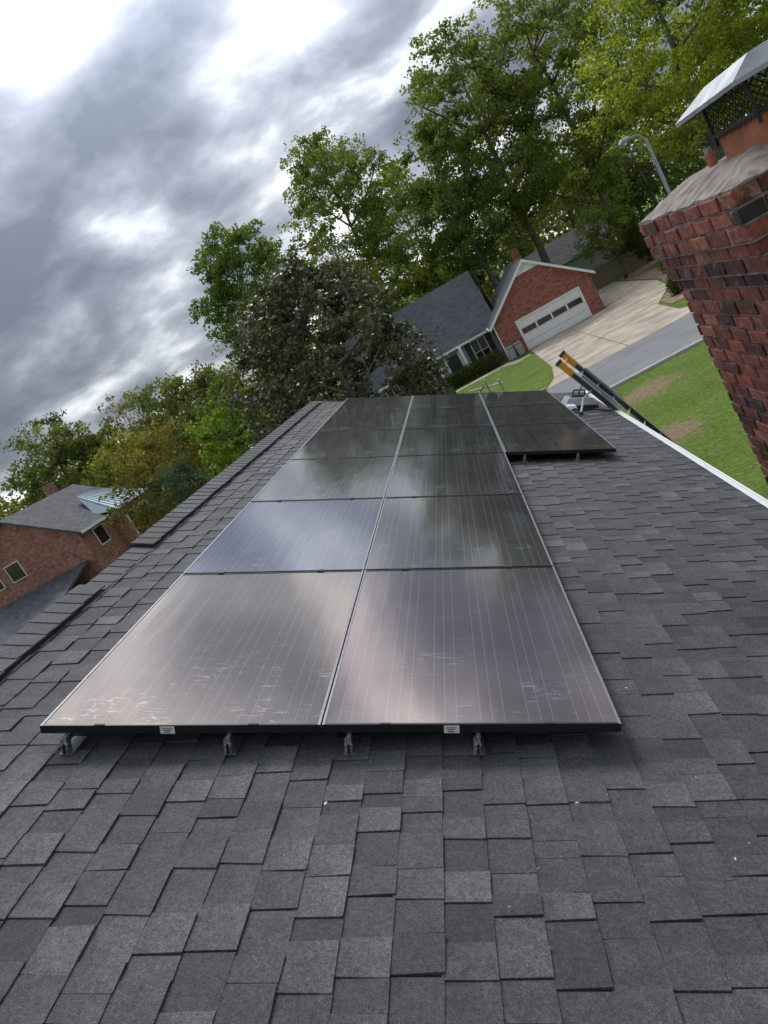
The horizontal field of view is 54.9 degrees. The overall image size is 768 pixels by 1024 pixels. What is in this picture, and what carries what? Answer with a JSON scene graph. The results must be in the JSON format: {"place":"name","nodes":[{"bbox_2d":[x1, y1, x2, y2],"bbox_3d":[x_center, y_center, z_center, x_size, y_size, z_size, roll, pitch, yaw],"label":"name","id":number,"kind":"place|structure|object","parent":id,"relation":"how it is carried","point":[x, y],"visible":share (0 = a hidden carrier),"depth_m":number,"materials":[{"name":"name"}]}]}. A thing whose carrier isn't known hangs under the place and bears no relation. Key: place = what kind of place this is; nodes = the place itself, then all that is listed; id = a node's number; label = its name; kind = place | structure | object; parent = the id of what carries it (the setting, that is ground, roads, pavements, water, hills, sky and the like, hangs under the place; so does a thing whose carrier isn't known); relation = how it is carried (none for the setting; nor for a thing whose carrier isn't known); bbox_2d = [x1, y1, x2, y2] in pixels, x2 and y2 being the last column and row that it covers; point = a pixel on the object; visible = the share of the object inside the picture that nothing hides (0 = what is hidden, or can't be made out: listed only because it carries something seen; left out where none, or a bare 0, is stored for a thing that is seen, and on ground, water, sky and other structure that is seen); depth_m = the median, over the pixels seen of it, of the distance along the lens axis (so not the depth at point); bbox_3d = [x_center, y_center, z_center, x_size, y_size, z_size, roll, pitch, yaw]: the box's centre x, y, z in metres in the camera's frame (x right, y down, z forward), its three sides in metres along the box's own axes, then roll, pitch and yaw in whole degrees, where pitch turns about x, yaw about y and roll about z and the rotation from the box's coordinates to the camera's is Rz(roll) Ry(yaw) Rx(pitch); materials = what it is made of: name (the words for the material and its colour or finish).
{"place":"outdoors","nodes":[
{"label":"outdoors","id":0,"kind":"place"},
{"bbox_2d":[0,0,763,514],"label":"sky","id":1,"kind":"structure","parent":0,"point":[129,128],"materials":[{"name":"grey"}]},
{"bbox_2d":[145,156,767,507],"bbox_3d":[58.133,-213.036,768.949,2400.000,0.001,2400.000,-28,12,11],"label":"ground","id":2,"kind":"structure","parent":0,"point":[683,400],"depth_m":22.89,"materials":[{"name":"green plant"}]},
{"bbox_2d":[0,485,30,519],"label":"maple tree","id":3,"kind":"object","parent":2,"relation":"on","point":[3,513],"visible":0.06,"depth_m":52.73,"materials":[{"name":"green plant"}]},
{"bbox_2d":[0,409,125,508],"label":"maple tree","id":4,"kind":"object","parent":2,"relation":"on","point":[80,449],"visible":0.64,"depth_m":59.02,"materials":[{"name":"green plant"}]},
{"bbox_2d":[0,481,148,607],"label":"brick walls","id":5,"kind":"structure","parent":2,"relation":"on","point":[41,556],"depth_m":41.80,"materials":[{"name":"red brick"}]},
{"bbox_2d":[0,484,141,645],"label":"roof","id":6,"kind":"structure","parent":5,"relation":"on","point":[66,509],"depth_m":41.56,"materials":[{"name":"grey asphalt"}]},
{"bbox_2d":[0,500,152,590],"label":"windows","id":7,"kind":"structure","parent":5,"relation":"attached to","point":[15,571],"depth_m":42.36,"materials":[{"name":"white paint"}]},
{"bbox_2d":[77,488,145,513],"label":"metal bay roof","id":8,"kind":"structure","parent":5,"relation":"on","point":[89,498],"depth_m":45.46,"materials":[{"name":"silver metal"}]},
{"bbox_2d":[94,385,167,479],"bbox_3d":[-19.001,-4.452,61.523,7.350,13.144,7.275,-21,15,37],"label":"young maple tree","id":9,"kind":"object","parent":2,"relation":"on","point":[117,412],"visible":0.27,"depth_m":60.19,"materials":[{"name":"green plant"}]},
{"bbox_2d":[80,426,195,510],"bbox_3d":[-17.215,-1.587,53.938,8.425,9.669,7.942,-28,12,11],"label":"maple tree","id":10,"kind":"object","parent":2,"relation":"on","point":[101,465],"visible":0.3,"depth_m":52.54,"materials":[{"name":"green plant"}]},
{"bbox_2d":[97,416,227,534],"bbox_3d":[-9.858,-0.522,36.021,6.752,8.046,6.257,-28,12,11],"label":"dogwood tree","id":11,"kind":"object","parent":2,"relation":"on","point":[145,516],"visible":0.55,"depth_m":34.63,"materials":[{"name":"green plant"}]},
{"bbox_2d":[150,451,212,514],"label":"juniper tree","id":12,"kind":"object","parent":2,"relation":"on","point":[173,473],"visible":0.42,"depth_m":31.91,"materials":[{"name":"green plant"}]},
{"bbox_2d":[121,360,246,478],"bbox_3d":[-14.180,-5.825,58.317,8.736,12.087,10.888,-20,15,38],"label":"maple tree","id":13,"kind":"object","parent":2,"relation":"on","point":[174,404],"visible":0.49,"depth_m":56.02,"materials":[{"name":"green plant"}]},
{"bbox_2d":[182,384,272,476],"bbox_3d":[-5.089,-1.569,30.489,4.116,7.432,4.034,-28,12,11],"label":"dogwood tree","id":14,"kind":"object","parent":2,"relation":"on","point":[225,451],"visible":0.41,"depth_m":29.91,"materials":[{"name":"green plant"}]},
{"bbox_2d":[186,218,321,397],"bbox_3d":[-8.905,-15.644,64.519,12.889,21.013,11.364,-28,12,11],"label":"maple tree","id":15,"kind":"object","parent":2,"relation":"on","point":[220,290],"visible":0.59,"depth_m":62.26,"materials":[{"name":"green plant"}]},
{"bbox_2d":[189,345,322,458],"bbox_3d":[-8.946,-6.384,51.282,9.344,10.811,9.019,-28,12,11],"label":"maple tree","id":16,"kind":"object","parent":2,"relation":"on","point":[222,379],"visible":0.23,"depth_m":49.22,"materials":[{"name":"green plant"}]},
{"bbox_2d":[214,239,456,447],"bbox_3d":[-1.491,-3.658,24.927,8.137,9.739,7.041,-28,12,11],"label":"magnolia tree","id":17,"kind":"object","parent":2,"relation":"on","point":[285,323],"visible":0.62,"depth_m":23.70,"materials":[{"name":"green plant"}]},
{"bbox_2d":[277,125,417,313],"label":"tulip tree","id":18,"kind":"object","parent":2,"relation":"on","point":[362,209],"visible":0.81,"depth_m":72.79,"materials":[{"name":"green plant"}]},
{"bbox_2d":[303,250,406,375],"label":"maple tree","id":19,"kind":"object","parent":2,"relation":"on","point":[376,277],"visible":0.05,"depth_m":66.68,"materials":[{"name":"green plant"}]},
{"bbox_2d":[0,59,767,518],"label":"distant trees","id":20,"kind":"object","parent":2,"relation":"on","point":[640,185],"visible":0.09,"depth_m":92.08,"materials":[{"name":"green plant"}]},
{"bbox_2d":[352,158,477,297],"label":"oak tree","id":21,"kind":"object","parent":2,"relation":"on","point":[422,276],"visible":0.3,"depth_m":85.64,"materials":[{"name":"green plant"}]},
{"bbox_2d":[384,115,537,290],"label":"oak tree","id":22,"kind":"object","parent":2,"relation":"on","point":[419,190],"visible":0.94,"depth_m":66.42,"materials":[{"name":"green plant"}]},
{"bbox_2d":[424,349,505,394],"bbox_3d":[3.995,-9.094,54.864,10.978,1.354,2.047,-28,12,11],"label":"hedge","id":23,"kind":"object","parent":2,"relation":"on","point":[462,375],"visible":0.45,"depth_m":54.16,"materials":[{"name":"green plant"}]},
{"bbox_2d":[399,11,570,297],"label":"oak tree","id":24,"kind":"object","parent":2,"relation":"on","point":[487,76],"visible":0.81,"depth_m":66.47,"materials":[{"name":"green plant"}]},
{"bbox_2d":[470,379,504,392],"bbox_3d":[2.898,-0.454,13.858,0.592,4.570,0.271,-30,12,-2],"label":"ladder","id":25,"kind":"object","parent":2,"relation":"on","point":[487,386],"visible":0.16,"depth_m":13.35,"materials":[{"name":"metal"}]},
{"bbox_2d":[505,345,516,359],"bbox_3d":[9.038,-11.275,52.429,0.560,0.984,0.718,-28,12,11],"label":"trash bin","id":26,"kind":"object","parent":2,"relation":"on","point":[510,351],"visible":1,"depth_m":52.14,"materials":[{"name":"grey plastic"}]},
{"bbox_2d":[513,340,524,355],"bbox_3d":[9.610,-11.598,52.398,0.560,0.984,0.718,-28,12,11],"label":"trash bin","id":27,"kind":"object","parent":2,"relation":"on","point":[518,346],"visible":1,"depth_m":52.11,"materials":[{"name":"grey plastic"}]},
{"bbox_2d":[472,247,604,358],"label":"brick walls","id":28,"kind":"structure","parent":2,"relation":"on","point":[534,288],"depth_m":52.02,"materials":[{"name":"red brick"}]},
{"bbox_2d":[379,329,505,396],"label":"siding facade","id":29,"kind":"structure","parent":28,"relation":"attached to","point":[495,340],"depth_m":56.33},
{"bbox_2d":[383,332,496,396],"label":"windows and door","id":30,"kind":"structure","parent":29,"relation":"attached to","point":[480,347],"depth_m":56.28,"materials":[{"name":"white paint"}]},
{"bbox_2d":[339,259,588,395],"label":"roof","id":31,"kind":"structure","parent":28,"relation":"on","point":[457,310],"depth_m":57.77,"materials":[{"name":"grey"}]},
{"bbox_2d":[370,259,595,396],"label":"white trim","id":32,"kind":"structure","parent":28,"relation":"attached to","point":[523,266],"depth_m":51.98,"materials":[{"name":"paint"}]},
{"bbox_2d":[517,289,590,348],"bbox_3d":[12.047,-13.689,52.488,4.700,2.130,0.050,-28,12,11],"label":"garage door","id":33,"kind":"structure","parent":28,"relation":"attached to","point":[546,327],"depth_m":52.47,"materials":[{"name":"white paint"}]},
{"bbox_2d":[462,0,634,262],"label":"oak tree","id":34,"kind":"object","parent":2,"relation":"on","point":[598,173],"visible":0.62,"depth_m":68.29,"materials":[{"name":"green plant"}]},
{"bbox_2d":[571,248,652,300],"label":"wooden fence","id":35,"kind":"object","parent":2,"relation":"on","point":[614,267],"visible":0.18,"depth_m":66.26,"materials":[{"name":"brown wood"}]},
{"bbox_2d":[555,350,681,447],"bbox_3d":[4.542,-0.770,11.194,2.232,4.672,1.058,-28,12,11],"label":"extension ladder","id":36,"kind":"object","parent":2,"relation":"on","point":[600,385],"visible":0.53,"depth_m":11.05,"materials":[{"name":"metal"}]},
{"bbox_2d":[618,134,670,194],"bbox_3d":[12.943,-13.254,33.661,1.604,8.289,0.316,-32,12,-11],"label":"street lamp","id":37,"kind":"object","parent":2,"relation":"on","point":[624,140],"visible":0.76,"depth_m":33.13,"materials":[{"name":"metal"}]},
{"bbox_2d":[620,260,683,302],"bbox_3d":[20.705,-17.025,50.761,6.964,0.001,28.696,-26,13,19],"label":"mulch bed","id":38,"kind":"object","parent":2,"relation":"on","point":[648,271],"visible":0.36,"depth_m":56.34,"materials":[{"name":"brown soil"}]},
{"bbox_2d":[563,195,641,278],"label":"cherry tree","id":39,"kind":"object","parent":38,"relation":"on","point":[615,209],"visible":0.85,"depth_m":61.21,"materials":[{"name":"green plant"}]},
{"bbox_2d":[618,198,661,262],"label":"holly tree","id":40,"kind":"object","parent":38,"relation":"on","point":[632,232],"visible":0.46,"depth_m":58.65,"materials":[{"name":"green plant"}]},
{"bbox_2d":[654,259,666,273],"bbox_3d":[21.320,-18.553,51.346,5.211,1.906,3.628,-22,14,32],"label":"shrub","id":41,"kind":"object","parent":38,"relation":"on","point":[659,262],"visible":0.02,"depth_m":51.97,"materials":[{"name":"green plant"}]},
{"bbox_2d":[665,276,683,295],"bbox_3d":[16.724,-13.214,41.678,1.693,1.282,3.527,-19,16,43],"label":"shrub","id":42,"kind":"object","parent":38,"relation":"on","point":[673,287],"visible":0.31,"depth_m":40.88,"materials":[{"name":"green plant"}]},
{"bbox_2d":[559,0,767,168],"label":"sweetgum tree","id":43,"kind":"object","parent":2,"relation":"on","point":[657,98],"visible":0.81,"depth_m":45.40,"materials":[{"name":"green plant"}]},
{"bbox_2d":[571,0,762,158],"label":"oak tree","id":44,"kind":"object","parent":2,"relation":"on","point":[662,3],"visible":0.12,"depth_m":59.19,"materials":[{"name":"green plant"}]},
{"bbox_2d":[666,0,767,100],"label":"sweetgum tree","id":45,"kind":"object","parent":2,"relation":"on","point":[712,3],"visible":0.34,"depth_m":43.40,"materials":[{"name":"green plant"}]},
{"bbox_2d":[456,354,530,391],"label":"garden path","id":46,"kind":"structure","parent":0,"point":[511,363],"depth_m":52.48,"materials":[{"name":"concrete"}]},
{"bbox_2d":[523,219,620,278],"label":"grey house","id":47,"kind":"structure","parent":0,"point":[559,251],"depth_m":80.97,"materials":[{"name":"grey"}]},
{"bbox_2d":[531,280,690,388],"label":"driveway","id":48,"kind":"structure","parent":0,"point":[618,298],"depth_m":43.35,"materials":[{"name":"concrete"}]},
{"bbox_2d":[547,312,703,392],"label":"street","id":49,"kind":"structure","parent":0,"point":[654,347],"depth_m":31.85,"materials":[{"name":"grey asphalt"}]},
{"bbox_2d":[539,338,703,393],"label":"kerb","id":50,"kind":"structure","parent":49,"relation":"on","point":[658,363],"depth_m":28.12,"materials":[{"name":"concrete"}]},
{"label":"brick walls","id":51,"kind":"object","parent":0,"visible":0},
{"bbox_2d":[0,401,322,675],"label":"ridge caps","id":52,"kind":"object","parent":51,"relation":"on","point":[29,636],"visible":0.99,"depth_m":5.17,"materials":[{"name":"grey asphalt"}]},
{"bbox_2d":[0,392,767,1023],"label":"roof slope","id":53,"kind":"structure","parent":51,"relation":"on","point":[172,878],"depth_m":2.47,"materials":[{"name":"grey asphalt"}]},
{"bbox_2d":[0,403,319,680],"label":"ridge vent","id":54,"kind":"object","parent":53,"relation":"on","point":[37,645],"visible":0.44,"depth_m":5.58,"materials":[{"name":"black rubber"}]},
{"bbox_2d":[59,390,601,754],"bbox_3d":[0.690,-0.552,7.857,3.060,1.566,10.506,-28,12,11],"label":"solar mounting rack","id":55,"kind":"object","parent":53,"relation":"on","point":[231,743],"visible":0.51,"depth_m":2.95,"materials":[{"name":"silver metal"}]},
{"bbox_2d":[40,570,363,732],"bbox_3d":[-0.758,0.628,3.775,1.147,0.036,1.727,-2,16,5],"label":"solar panel","id":56,"kind":"object","parent":55,"relation":"on","point":[216,653],"visible":0.98,"depth_m":3.47,"materials":[{"name":"black glass"}]},
{"bbox_2d":[183,498,383,573],"bbox_3d":[-0.633,0.150,5.445,1.147,0.036,1.727,-2,16,5],"label":"solar panel","id":57,"kind":"object","parent":55,"relation":"on","point":[298,535],"visible":0.8,"depth_m":5.25,"materials":[{"name":"black glass"}]},
{"bbox_2d":[251,456,395,501],"bbox_3d":[-0.508,-0.328,7.115,1.147,0.036,1.727,-2,16,5],"label":"solar panel","id":58,"kind":"object","parent":55,"relation":"on","point":[331,478],"visible":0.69,"depth_m":6.97,"materials":[{"name":"black glass"}]},
{"bbox_2d":[290,429,402,459],"bbox_3d":[-0.382,-0.806,8.786,1.147,0.036,1.727,-2,16,5],"label":"solar panel","id":59,"kind":"object","parent":55,"relation":"on","point":[351,444],"visible":0.79,"depth_m":8.67,"materials":[{"name":"black glass"}]},
{"bbox_2d":[316,410,408,431],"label":"solar panel","id":60,"kind":"object","parent":55,"relation":"on","point":[365,420],"visible":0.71,"depth_m":10.36,"materials":[{"name":"black glass"}]},
{"bbox_2d":[334,396,412,412],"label":"solar panel","id":61,"kind":"object","parent":55,"relation":"on","point":[376,404],"visible":0.79,"depth_m":12.05,"materials":[{"name":"black glass"}]},
{"bbox_2d":[409,393,484,409],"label":"solar panel","id":62,"kind":"object","parent":55,"relation":"on","point":[441,401],"visible":0.79,"depth_m":11.96,"materials":[{"name":"black glass"}]},
{"bbox_2d":[404,407,492,428],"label":"solar panel","id":63,"kind":"object","parent":55,"relation":"on","point":[448,417],"visible":0.77,"depth_m":10.26,"materials":[{"name":"black glass"}]},
{"bbox_2d":[397,426,503,455],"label":"solar panel","id":64,"kind":"object","parent":55,"relation":"on","point":[450,440],"visible":0.79,"depth_m":8.57,"materials":[{"name":"black glass"}]},
{"bbox_2d":[385,452,521,497],"bbox_3d":[0.642,-0.359,7.020,1.147,0.036,1.727,-2,16,5],"label":"solar panel","id":65,"kind":"object","parent":55,"relation":"on","point":[453,474],"visible":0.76,"depth_m":6.87,"materials":[{"name":"black glass"}]},
{"bbox_2d":[365,494,552,569],"bbox_3d":[0.517,0.119,5.350,1.147,0.036,1.727,-2,16,5],"label":"solar panel","id":66,"kind":"object","parent":55,"relation":"on","point":[468,531],"visible":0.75,"depth_m":5.15,"materials":[{"name":"black glass"}]},
{"bbox_2d":[322,566,621,732],"bbox_3d":[0.391,0.597,3.679,1.147,0.036,1.727,-2,16,5],"label":"solar panel","id":67,"kind":"object","parent":55,"relation":"on","point":[503,649],"visible":1,"depth_m":3.37,"materials":[{"name":"black glass"}]},
{"bbox_2d":[480,390,562,406],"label":"solar panel","id":68,"kind":"object","parent":55,"relation":"on","point":[518,398],"visible":0.75,"depth_m":11.85,"materials":[{"name":"black glass"}]},
{"bbox_2d":[486,404,583,425],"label":"solar panel","id":69,"kind":"object","parent":55,"relation":"on","point":[531,414],"visible":0.76,"depth_m":10.17,"materials":[{"name":"black glass"}]},
{"bbox_2d":[494,422,615,454],"bbox_3d":[1.917,-0.868,8.595,1.147,0.036,1.727,-2,16,5],"label":"solar panel","id":70,"kind":"object","parent":55,"relation":"on","point":[561,438],"visible":0.91,"depth_m":8.38,"materials":[{"name":"black glass"}]},
{"bbox_2d":[50,487,749,907],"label":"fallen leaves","id":71,"kind":"object","parent":53,"relation":"on","point":[538,867],"visible":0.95,"depth_m":2.54,"materials":[{"name":"plant"}]},
{"bbox_2d":[561,389,610,411],"bbox_3d":[3.018,-1.653,11.261,0.565,0.422,0.962,-28,12,11],"label":"tool bag","id":72,"kind":"object","parent":53,"relation":"on","point":[572,402],"visible":0.79,"depth_m":11.28,"materials":[{"name":"grey fabric"}]},
{"bbox_2d":[638,40,767,484],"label":"brick chimney","id":73,"kind":"object","parent":53,"relation":"on","point":[704,231],"visible":1,"depth_m":3.18,"materials":[{"name":"brick"}]},
{"bbox_2d":[583,390,767,507],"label":"white gutter and trim","id":74,"kind":"object","parent":51,"relation":"attached to","point":[737,485],"visible":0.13,"depth_m":7.37,"materials":[{"name":"paint"}]}
]}

